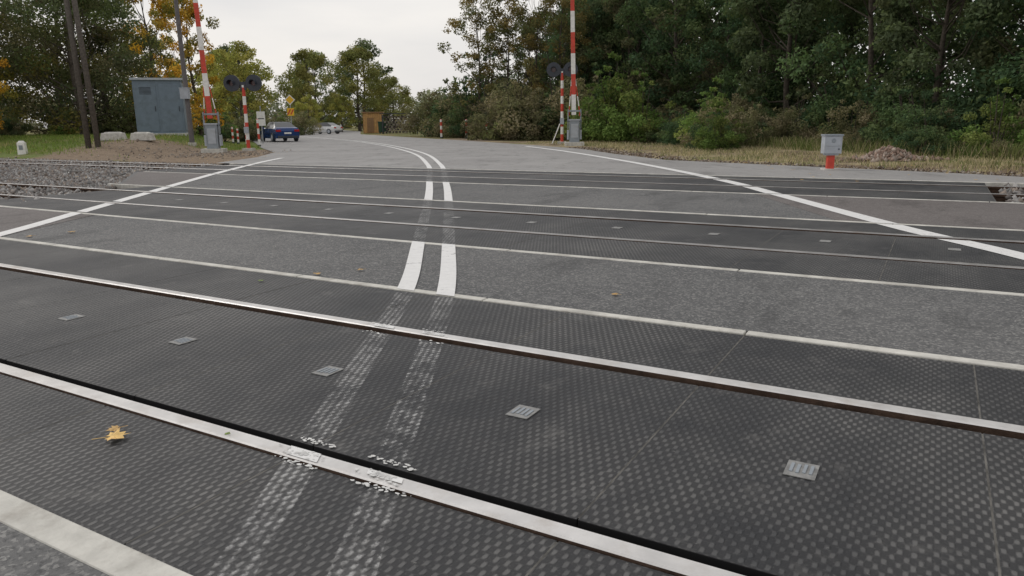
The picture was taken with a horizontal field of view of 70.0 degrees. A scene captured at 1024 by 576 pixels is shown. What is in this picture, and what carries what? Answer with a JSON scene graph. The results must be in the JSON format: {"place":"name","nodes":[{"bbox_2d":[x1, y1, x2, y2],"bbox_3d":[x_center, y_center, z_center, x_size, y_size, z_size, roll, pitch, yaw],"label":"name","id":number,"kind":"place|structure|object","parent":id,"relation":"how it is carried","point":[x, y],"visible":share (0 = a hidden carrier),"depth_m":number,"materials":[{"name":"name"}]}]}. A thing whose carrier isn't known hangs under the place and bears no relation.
{"place":"outdoors","nodes":[
{"label":"outdoors","id":0,"kind":"place"},
{"bbox_2d":[0,126,1023,180],"bbox_3d":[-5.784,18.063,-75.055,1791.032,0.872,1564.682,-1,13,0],"label":"ground","id":1,"kind":"structure","parent":0,"point":[103,152],"depth_m":31.68,"materials":[{"name":"soil"}]},
{"bbox_2d":[0,111,32,135],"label":"shrub","id":2,"kind":"object","parent":1,"relation":"on","point":[22,129],"visible":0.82,"depth_m":45.10,"materials":[{"name":"green plant"}]},
{"bbox_2d":[0,0,41,121],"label":"broadleaf tree","id":3,"kind":"object","parent":1,"relation":"on","point":[8,82],"visible":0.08,"depth_m":54.53,"materials":[{"name":"green plant"}]},
{"bbox_2d":[0,522,108,575],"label":"road","id":4,"kind":"structure","parent":1,"relation":"on","point":[21,554],"depth_m":2.12,"materials":[{"name":"asphalt"}]},
{"bbox_2d":[0,0,134,131],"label":"broadleaf tree","id":5,"kind":"object","parent":1,"relation":"on","point":[12,108],"visible":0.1,"depth_m":53.27,"materials":[{"name":"green plant"}]},
{"bbox_2d":[0,0,135,136],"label":"broadleaf tree","id":6,"kind":"object","parent":1,"relation":"on","point":[17,61],"visible":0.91,"depth_m":43.10,"materials":[{"name":"green plant"}]},
{"bbox_2d":[64,0,100,148],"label":"wooden utility pole","id":7,"kind":"object","parent":1,"relation":"on","point":[81,97],"visible":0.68,"depth_m":32.57,"materials":[{"name":"brown wood"}]},
{"bbox_2d":[4,0,166,130],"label":"broadleaf tree","id":8,"kind":"object","parent":1,"relation":"on","point":[136,71],"visible":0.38,"depth_m":48.50,"materials":[{"name":"green plant"}]},
{"bbox_2d":[0,133,260,157],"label":"green grass","id":9,"kind":"structure","parent":1,"relation":"on","point":[61,137],"depth_m":37.67,"materials":[{"name":"green plant"}]},
{"bbox_2d":[15,139,273,160],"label":"loose gravel","id":10,"kind":"structure","parent":1,"relation":"on","point":[233,153],"depth_m":31.90,"materials":[{"name":"gravel"}]},
{"bbox_2d":[115,0,189,103],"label":"autumn tree","id":11,"kind":"object","parent":1,"relation":"on","point":[162,5],"visible":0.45,"depth_m":58.83,"materials":[{"name":"yellow plant"}]},
{"bbox_2d":[110,32,194,104],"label":"deciduous tree","id":12,"kind":"object","parent":1,"relation":"on","point":[168,55],"visible":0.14,"depth_m":99.38,"materials":[{"name":"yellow plant"}]},
{"bbox_2d":[129,78,188,135],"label":"relay cabinet","id":13,"kind":"object","parent":1,"relation":"on","point":[159,106],"visible":0.79,"depth_m":40.76,"materials":[{"name":"metal"}]},
{"bbox_2d":[174,0,196,145],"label":"steel mast","id":14,"kind":"object","parent":1,"relation":"on","point":[185,92],"visible":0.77,"depth_m":36.44,"materials":[{"name":"metal"}]},
{"bbox_2d":[150,0,237,136],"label":"autumn tree","id":15,"kind":"object","parent":1,"relation":"on","point":[186,12],"visible":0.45,"depth_m":64.43,"materials":[{"name":"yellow plant"}]},
{"bbox_2d":[193,0,226,152],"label":"railway barrier","id":16,"kind":"object","parent":1,"relation":"on","point":[213,140],"visible":0.99,"depth_m":34.09,"materials":[{"name":"metal"}]},
{"bbox_2d":[191,49,257,120],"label":"deciduous tree","id":17,"kind":"object","parent":1,"relation":"on","point":[214,62],"visible":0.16,"depth_m":106.00,"materials":[{"name":"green plant"}]},
{"bbox_2d":[1,86,467,129],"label":"distant tree belt","id":18,"kind":"object","parent":1,"relation":"on","point":[273,107],"visible":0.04,"depth_m":193.86,"materials":[{"name":"green plant"}]},
{"bbox_2d":[195,40,279,121],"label":"deciduous tree","id":19,"kind":"object","parent":1,"relation":"on","point":[242,52],"visible":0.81,"depth_m":98.51,"materials":[{"name":"green plant"}]},
{"bbox_2d":[223,74,261,150],"bbox_3d":[-13.205,-8.646,36.220,1.875,3.698,0.620,-1,13,0],"label":"level crossing signal","id":20,"kind":"object","parent":1,"relation":"on","point":[233,83],"visible":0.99,"depth_m":35.91,"materials":[{"name":"red paint"}]},
{"bbox_2d":[288,110,322,134],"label":"shrub","id":21,"kind":"object","parent":1,"relation":"on","point":[299,122],"visible":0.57,"depth_m":86.61,"materials":[{"name":"green plant"}]},
{"bbox_2d":[274,48,339,126],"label":"deciduous tree","id":22,"kind":"object","parent":1,"relation":"on","point":[302,56],"visible":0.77,"depth_m":114.37,"materials":[{"name":"green plant"}]},
{"bbox_2d":[292,94,325,125],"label":"deciduous tree","id":23,"kind":"object","parent":1,"relation":"on","point":[300,106],"visible":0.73,"depth_m":108.30,"materials":[{"name":"green plant"}]},
{"bbox_2d":[285,51,339,122],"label":"deciduous tree","id":24,"kind":"object","parent":1,"relation":"on","point":[322,86],"visible":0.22,"depth_m":129.71,"materials":[{"name":"green plant"}]},
{"bbox_2d":[326,95,355,131],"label":"deciduous tree","id":25,"kind":"object","parent":1,"relation":"on","point":[341,107],"visible":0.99,"depth_m":114.41,"materials":[{"name":"green plant"}]},
{"bbox_2d":[327,44,395,130],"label":"deciduous tree","id":26,"kind":"object","parent":1,"relation":"on","point":[351,56],"visible":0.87,"depth_m":125.41,"materials":[{"name":"green plant"}]},
{"bbox_2d":[331,38,398,123],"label":"deciduous tree","id":27,"kind":"object","parent":1,"relation":"on","point":[365,44],"visible":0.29,"depth_m":142.89,"materials":[{"name":"green plant"}]},
{"bbox_2d":[361,112,383,132],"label":"ochre shed","id":28,"kind":"structure","parent":1,"relation":"on","point":[370,121],"depth_m":96.27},
{"bbox_2d":[373,75,414,128],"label":"deciduous tree","id":29,"kind":"object","parent":1,"relation":"on","point":[408,98],"visible":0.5,"depth_m":139.97,"materials":[{"name":"green plant"}]},
{"bbox_2d":[379,113,417,133],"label":"fence","id":30,"kind":"object","parent":1,"relation":"on","point":[394,124],"visible":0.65,"depth_m":89.80,"materials":[{"name":"grey wood"}]},
{"bbox_2d":[395,90,452,135],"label":"shrub","id":31,"kind":"object","parent":1,"relation":"on","point":[414,119],"visible":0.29,"depth_m":70.14,"materials":[{"name":"green plant"}]},
{"bbox_2d":[420,80,470,136],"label":"shrub","id":32,"kind":"object","parent":1,"relation":"on","point":[435,110],"visible":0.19,"depth_m":65.64,"materials":[{"name":"green plant"}]},
{"bbox_2d":[419,92,476,137],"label":"shrub","id":33,"kind":"object","parent":1,"relation":"on","point":[434,134],"visible":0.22,"depth_m":65.11,"materials":[{"name":"green plant"}]},
{"bbox_2d":[435,105,472,137],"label":"shrub","id":34,"kind":"object","parent":1,"relation":"on","point":[446,133],"visible":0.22,"depth_m":61.61,"materials":[{"name":"green plant"}]},
{"bbox_2d":[446,94,481,136],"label":"shrub","id":35,"kind":"object","parent":1,"relation":"on","point":[452,122],"visible":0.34,"depth_m":60.24,"materials":[{"name":"green plant"}]},
{"bbox_2d":[437,0,515,109],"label":"slender tree","id":36,"kind":"object","parent":1,"relation":"on","point":[454,24],"visible":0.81,"depth_m":60.28,"materials":[{"name":"green plant"}]},
{"bbox_2d":[453,50,527,108],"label":"deciduous tree","id":37,"kind":"object","parent":1,"relation":"on","point":[466,77],"visible":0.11,"depth_m":68.50,"materials":[{"name":"green plant"}]},
{"bbox_2d":[469,0,545,107],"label":"slender tree","id":38,"kind":"object","parent":1,"relation":"on","point":[505,22],"visible":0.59,"depth_m":58.59,"materials":[{"name":"green plant"}]},
{"bbox_2d":[467,77,555,139],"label":"shrub","id":39,"kind":"object","parent":1,"relation":"on","point":[514,101],"visible":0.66,"depth_m":51.05,"materials":[{"name":"green plant"}]},
{"bbox_2d":[0,171,1023,364],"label":"road between tracks","id":40,"kind":"object","parent":1,"relation":"on","point":[978,326],"visible":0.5,"depth_m":5.96,"materials":[{"name":"asphalt"}]},
{"bbox_2d":[0,172,1023,235],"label":"asphalt apron","id":41,"kind":"object","parent":1,"relation":"on","point":[968,214],"visible":0.87,"depth_m":9.99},
{"bbox_2d":[0,164,1023,575],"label":"rubber crossing panels","id":42,"kind":"object","parent":1,"relation":"on","point":[700,478],"visible":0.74,"depth_m":3.16,"materials":[{"name":"rubber"}]},
{"bbox_2d":[275,322,450,495],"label":"paint chips","id":43,"kind":"object","parent":42,"relation":"on","point":[365,483],"visible":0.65,"depth_m":2.69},
{"bbox_2d":[0,363,743,575],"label":"railway rail","id":44,"kind":"object","parent":42,"relation":"in","point":[623,550],"depth_m":2.46,"materials":[{"name":"metal"}]},
{"bbox_2d":[57,199,960,480],"bbox_3d":[-0.834,-0.257,6.668,15.325,0.006,5.505,7,15,29],"label":"panel label plate","id":45,"kind":"object","parent":42,"relation":"on","point":[807,471],"visible":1,"depth_m":3.15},
{"bbox_2d":[0,166,1023,575],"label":"panel joint dust","id":46,"kind":"object","parent":42,"relation":"on","point":[624,466],"visible":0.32,"depth_m":3.03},
{"bbox_2d":[0,163,1023,575],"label":"concrete edge beam","id":47,"kind":"structure","parent":1,"relation":"on","point":[106,555],"depth_m":4.29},
{"bbox_2d":[0,263,1023,439],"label":"railway rail","id":48,"kind":"object","parent":1,"relation":"on","point":[982,426],"visible":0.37,"depth_m":3.72,"materials":[{"name":"metal"}]},
{"bbox_2d":[0,158,1023,203],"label":"track ballast","id":49,"kind":"structure","parent":1,"relation":"on","point":[87,177],"depth_m":19.57,"materials":[{"name":"gravel"}]},
{"bbox_2d":[0,183,1023,243],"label":"railway rail","id":50,"kind":"object","parent":1,"relation":"on","point":[82,189],"visible":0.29,"depth_m":9.51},
{"bbox_2d":[0,194,1023,269],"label":"railway rail","id":51,"kind":"object","parent":1,"relation":"on","point":[771,250],"visible":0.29,"depth_m":7.74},
{"bbox_2d":[0,159,1023,192],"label":"railway rail","id":52,"kind":"object","parent":1,"relation":"on","point":[993,189],"visible":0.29,"depth_m":16.71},
{"bbox_2d":[0,162,1023,201],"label":"railway rail","id":53,"kind":"object","parent":1,"relation":"on","point":[999,197],"visible":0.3,"depth_m":15.14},
{"bbox_2d":[491,87,564,140],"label":"shrub","id":54,"kind":"object","parent":1,"relation":"on","point":[531,131],"visible":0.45,"depth_m":50.20,"materials":[{"name":"green plant"}]},
{"bbox_2d":[500,0,578,108],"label":"slender tree","id":55,"kind":"object","parent":1,"relation":"on","point":[516,11],"visible":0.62,"depth_m":56.33,"materials":[{"name":"green plant"}]},
{"bbox_2d":[528,0,579,91],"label":"deciduous tree","id":56,"kind":"object","parent":1,"relation":"on","point":[551,49],"visible":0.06,"depth_m":69.84,"materials":[{"name":"green plant"}]},
{"bbox_2d":[518,0,601,108],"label":"slender tree","id":57,"kind":"object","parent":1,"relation":"on","point":[563,20],"visible":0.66,"depth_m":54.82,"materials":[{"name":"green plant"}]},
{"bbox_2d":[547,62,577,143],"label":"level crossing signal","id":58,"kind":"object","parent":1,"relation":"on","point":[554,69],"visible":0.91,"depth_m":40.85,"materials":[{"name":"red paint"}]},
{"bbox_2d":[527,74,617,140],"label":"shrub","id":59,"kind":"object","parent":1,"relation":"on","point":[566,102],"visible":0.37,"depth_m":48.78,"materials":[{"name":"green plant"}]},
{"bbox_2d":[564,0,583,145],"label":"railway barrier","id":60,"kind":"object","parent":1,"relation":"on","point":[574,131],"visible":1,"depth_m":37.78,"materials":[{"name":"metal"}]},
{"bbox_2d":[552,0,621,95],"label":"deciduous tree","id":61,"kind":"object","parent":1,"relation":"on","point":[590,25],"visible":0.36,"depth_m":56.51,"materials":[{"name":"green plant"}]},
{"bbox_2d":[560,51,661,141],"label":"shrub","id":62,"kind":"object","parent":1,"relation":"on","point":[592,128],"visible":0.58,"depth_m":43.37,"materials":[{"name":"green plant"}]},
{"bbox_2d":[582,0,673,118],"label":"deciduous tree","id":63,"kind":"object","parent":1,"relation":"on","point":[610,4],"visible":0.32,"depth_m":54.12,"materials":[{"name":"green plant"}]},
{"bbox_2d":[576,0,695,112],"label":"deciduous tree","id":64,"kind":"object","parent":1,"relation":"on","point":[611,33],"visible":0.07,"depth_m":57.17,"materials":[{"name":"green plant"}]},
{"bbox_2d":[601,70,675,142],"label":"shrub","id":65,"kind":"object","parent":1,"relation":"on","point":[638,127],"visible":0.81,"depth_m":41.28,"materials":[{"name":"green plant"}]},
{"bbox_2d":[630,0,715,105],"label":"deciduous tree","id":66,"kind":"object","parent":1,"relation":"on","point":[707,19],"visible":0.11,"depth_m":57.20,"materials":[{"name":"green plant"}]},
{"bbox_2d":[657,108,693,145],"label":"shrub","id":67,"kind":"object","parent":1,"relation":"on","point":[663,135],"visible":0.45,"depth_m":36.66,"materials":[{"name":"green plant"}]},
{"bbox_2d":[615,0,743,117],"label":"deciduous tree","id":68,"kind":"object","parent":1,"relation":"on","point":[671,86],"visible":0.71,"depth_m":48.14,"materials":[{"name":"green plant"}]},
{"bbox_2d":[685,109,736,149],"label":"shrub","id":69,"kind":"object","parent":1,"relation":"on","point":[695,128],"visible":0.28,"depth_m":31.34,"materials":[{"name":"green plant"}]},
{"bbox_2d":[673,76,753,145],"bbox_3d":[9.446,-8.239,34.368,3.192,3.249,3.863,-3,13,-11],"label":"shrub","id":70,"kind":"object","parent":1,"relation":"on","point":[715,100],"visible":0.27,"depth_m":33.72,"materials":[{"name":"green plant"}]},
{"bbox_2d":[677,100,761,148],"bbox_3d":[9.528,-7.434,33.175,3.185,2.198,3.225,8,15,33],"label":"shrub","id":71,"kind":"object","parent":1,"relation":"on","point":[731,116],"visible":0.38,"depth_m":32.87,"materials":[{"name":"green plant"}]},
{"bbox_2d":[691,101,747,150],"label":"shrub","id":72,"kind":"object","parent":1,"relation":"on","point":[712,142],"visible":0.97,"depth_m":29.97,"materials":[{"name":"green plant"}]},
{"bbox_2d":[673,0,782,108],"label":"deciduous tree","id":73,"kind":"object","parent":1,"relation":"on","point":[699,29],"visible":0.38,"depth_m":45.80,"materials":[{"name":"green plant"}]},
{"bbox_2d":[711,0,818,112],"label":"deciduous tree","id":74,"kind":"object","parent":1,"relation":"on","point":[729,81],"visible":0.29,"depth_m":42.81,"materials":[{"name":"green plant"}]},
{"bbox_2d":[755,107,817,145],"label":"shrub","id":75,"kind":"object","parent":1,"relation":"on","point":[780,127],"visible":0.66,"depth_m":32.72,"materials":[{"name":"green plant"}]},
{"bbox_2d":[754,87,827,139],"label":"shrub","id":76,"kind":"object","parent":1,"relation":"on","point":[764,123],"visible":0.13,"depth_m":35.43,"materials":[{"name":"green plant"}]},
{"bbox_2d":[723,0,863,117],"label":"deciduous tree","id":77,"kind":"object","parent":1,"relation":"on","point":[759,18],"visible":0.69,"depth_m":39.27,"materials":[{"name":"green plant"}]},
{"bbox_2d":[753,60,837,121],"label":"shrub","id":78,"kind":"object","parent":1,"relation":"on","point":[771,105],"visible":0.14,"depth_m":41.70,"materials":[{"name":"green plant"}]},
{"bbox_2d":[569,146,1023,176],"bbox_3d":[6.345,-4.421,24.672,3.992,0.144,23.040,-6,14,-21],"label":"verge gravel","id":79,"kind":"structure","parent":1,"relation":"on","point":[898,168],"depth_m":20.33,"materials":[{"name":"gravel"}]},
{"bbox_2d":[753,0,882,112],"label":"deciduous tree","id":80,"kind":"object","parent":1,"relation":"on","point":[810,76],"visible":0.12,"depth_m":44.16,"materials":[{"name":"green plant"}]},
{"bbox_2d":[820,134,843,169],"bbox_3d":[7.711,-3.251,17.687,0.440,0.915,0.345,1,13,7],"label":"trackside switch box","id":81,"kind":"object","parent":1,"relation":"on","point":[831,146],"visible":0.91,"depth_m":17.53,"materials":[{"name":"red paint"}]},
{"bbox_2d":[643,0,1023,105],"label":"distant forest","id":82,"kind":"object","parent":1,"relation":"on","point":[1020,32],"depth_m":63.31,"materials":[{"name":"green plant"}]},
{"bbox_2d":[797,75,870,144],"bbox_3d":[14.948,-8.173,33.793,4.074,3.254,4.426,3,13,15],"label":"shrub","id":83,"kind":"object","parent":1,"relation":"on","point":[814,109],"visible":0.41,"depth_m":33.49,"materials":[{"name":"green plant"}]},
{"bbox_2d":[809,99,882,144],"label":"shrub","id":84,"kind":"object","parent":1,"relation":"on","point":[864,119],"visible":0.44,"depth_m":30.23,"materials":[{"name":"green plant"}]},
{"bbox_2d":[798,52,932,127],"bbox_3d":[17.294,-9.177,35.203,5.709,4.559,6.202,-11,16,-38],"label":"shrub","id":85,"kind":"object","parent":1,"relation":"on","point":[878,63],"visible":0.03,"depth_m":35.13,"materials":[{"name":"green plant"}]},
{"bbox_2d":[775,0,966,121],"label":"deciduous tree","id":86,"kind":"object","parent":1,"relation":"on","point":[870,66],"visible":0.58,"depth_m":34.08,"materials":[{"name":"green plant"}]},
{"bbox_2d":[745,135,1023,160],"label":"tall weeds","id":87,"kind":"object","parent":1,"relation":"on","point":[801,144],"visible":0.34,"depth_m":24.75,"materials":[{"name":"green plant"}]},
{"bbox_2d":[826,0,955,106],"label":"deciduous tree","id":88,"kind":"object","parent":1,"relation":"on","point":[848,13],"visible":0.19,"depth_m":39.23,"materials":[{"name":"green plant"}]},
{"bbox_2d":[838,145,950,161],"bbox_3d":[11.288,-4.023,21.995,3.511,0.556,2.334,-5,14,-20],"label":"rubble pile","id":89,"kind":"object","parent":1,"relation":"on","point":[887,153],"visible":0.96,"depth_m":21.59,"materials":[{"name":"stone"}]},
{"bbox_2d":[857,85,954,148],"bbox_3d":[14.675,-6.269,27.036,3.430,2.521,3.157,7,15,31],"label":"shrub","id":90,"kind":"object","parent":1,"relation":"on","point":[879,135],"visible":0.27,"depth_m":27.11,"materials":[{"name":"green plant"}]},
{"bbox_2d":[857,68,981,145],"bbox_3d":[15.741,-7.024,28.624,4.465,3.282,4.110,1,13,8],"label":"shrub","id":91,"kind":"object","parent":1,"relation":"on","point":[920,102],"visible":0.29,"depth_m":28.68,"materials":[{"name":"green plant"}]},
{"bbox_2d":[866,63,972,140],"bbox_3d":[18.024,-7.948,31.748,4.974,3.656,4.579,-11,16,-38],"label":"shrub","id":92,"kind":"object","parent":1,"relation":"on","point":[932,74],"visible":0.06,"depth_m":31.38,"materials":[{"name":"green plant"}]},
{"bbox_2d":[899,113,960,155],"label":"shrub","id":93,"kind":"object","parent":1,"relation":"on","point":[912,135],"visible":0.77,"depth_m":23.43,"materials":[{"name":"green plant"}]},
{"bbox_2d":[882,85,979,151],"bbox_3d":[14.176,-5.730,24.925,3.284,2.414,3.024,-11,16,-39],"label":"shrub","id":94,"kind":"object","parent":1,"relation":"on","point":[909,119],"visible":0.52,"depth_m":24.94,"materials":[{"name":"green plant"}]},
{"bbox_2d":[870,0,1020,124],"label":"deciduous tree","id":95,"kind":"object","parent":1,"relation":"on","point":[893,32],"visible":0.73,"depth_m":28.36,"materials":[{"name":"green plant"}]},
{"bbox_2d":[875,0,1022,94],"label":"deciduous tree","id":96,"kind":"object","parent":1,"relation":"on","point":[948,56],"visible":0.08,"depth_m":35.89,"materials":[{"name":"green plant"}]},
{"bbox_2d":[946,77,1023,156],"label":"shrub","id":97,"kind":"object","parent":1,"relation":"on","point":[994,111],"visible":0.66,"depth_m":22.77,"materials":[{"name":"green plant"}]},
{"bbox_2d":[948,35,1023,136],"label":"shrub","id":98,"kind":"object","parent":1,"relation":"on","point":[979,97],"visible":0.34,"depth_m":25.75,"materials":[{"name":"green plant"}]},
{"bbox_2d":[956,0,1023,123],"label":"deciduous tree","id":99,"kind":"object","parent":1,"relation":"on","point":[1019,5],"visible":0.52,"depth_m":26.29,"materials":[{"name":"green plant"}]},
{"bbox_2d":[957,0,1023,101],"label":"deciduous tree","id":100,"kind":"object","parent":1,"relation":"on","point":[1006,26],"visible":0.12,"depth_m":31.40,"materials":[{"name":"green plant"}]},
{"bbox_2d":[0,0,1023,127],"label":"sky","id":101,"kind":"structure","parent":0,"point":[407,33],"materials":[{"name":"white"}]},
{"bbox_2d":[219,130,1023,182],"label":"road","id":102,"kind":"structure","parent":0,"point":[307,149],"depth_m":24.36,"materials":[{"name":"asphalt"}]},
{"bbox_2d":[0,158,280,235],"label":"road marking edge line","id":103,"kind":"object","parent":102,"relation":"on","point":[25,227],"visible":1,"depth_m":11.46,"materials":[{"name":"paint"}]},
{"bbox_2d":[260,122,299,141],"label":"blue sedan car","id":104,"kind":"object","parent":102,"relation":"on","point":[273,131],"visible":0.94,"depth_m":53.56,"materials":[{"name":"paint"}]},
{"bbox_2d":[286,137,432,461],"bbox_3d":[-9.176,-7.670,39.768,4.908,0.011,79.194,-4,13,-15],"label":"road marking centre line","id":105,"kind":"object","parent":102,"relation":"on","point":[409,278],"visible":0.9,"depth_m":6.25,"materials":[{"name":"paint"}]},
{"bbox_2d":[303,136,455,483],"bbox_3d":[-8.759,-7.677,39.776,5.004,0.011,79.563,-4,13,-15],"label":"road marking centre line","id":106,"kind":"object","parent":102,"relation":"on","point":[447,282],"visible":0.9,"depth_m":6.28,"materials":[{"name":"paint"}]},
{"bbox_2d":[526,146,1023,259],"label":"road marking edge line","id":107,"kind":"object","parent":102,"relation":"on","point":[1008,252],"visible":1,"depth_m":9.21,"materials":[{"name":"paint"}]},
{"bbox_2d":[526,140,1023,172],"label":"dry grass","id":108,"kind":"structure","parent":0,"point":[753,149],"depth_m":23.81,"materials":[{"name":"beige plant"}]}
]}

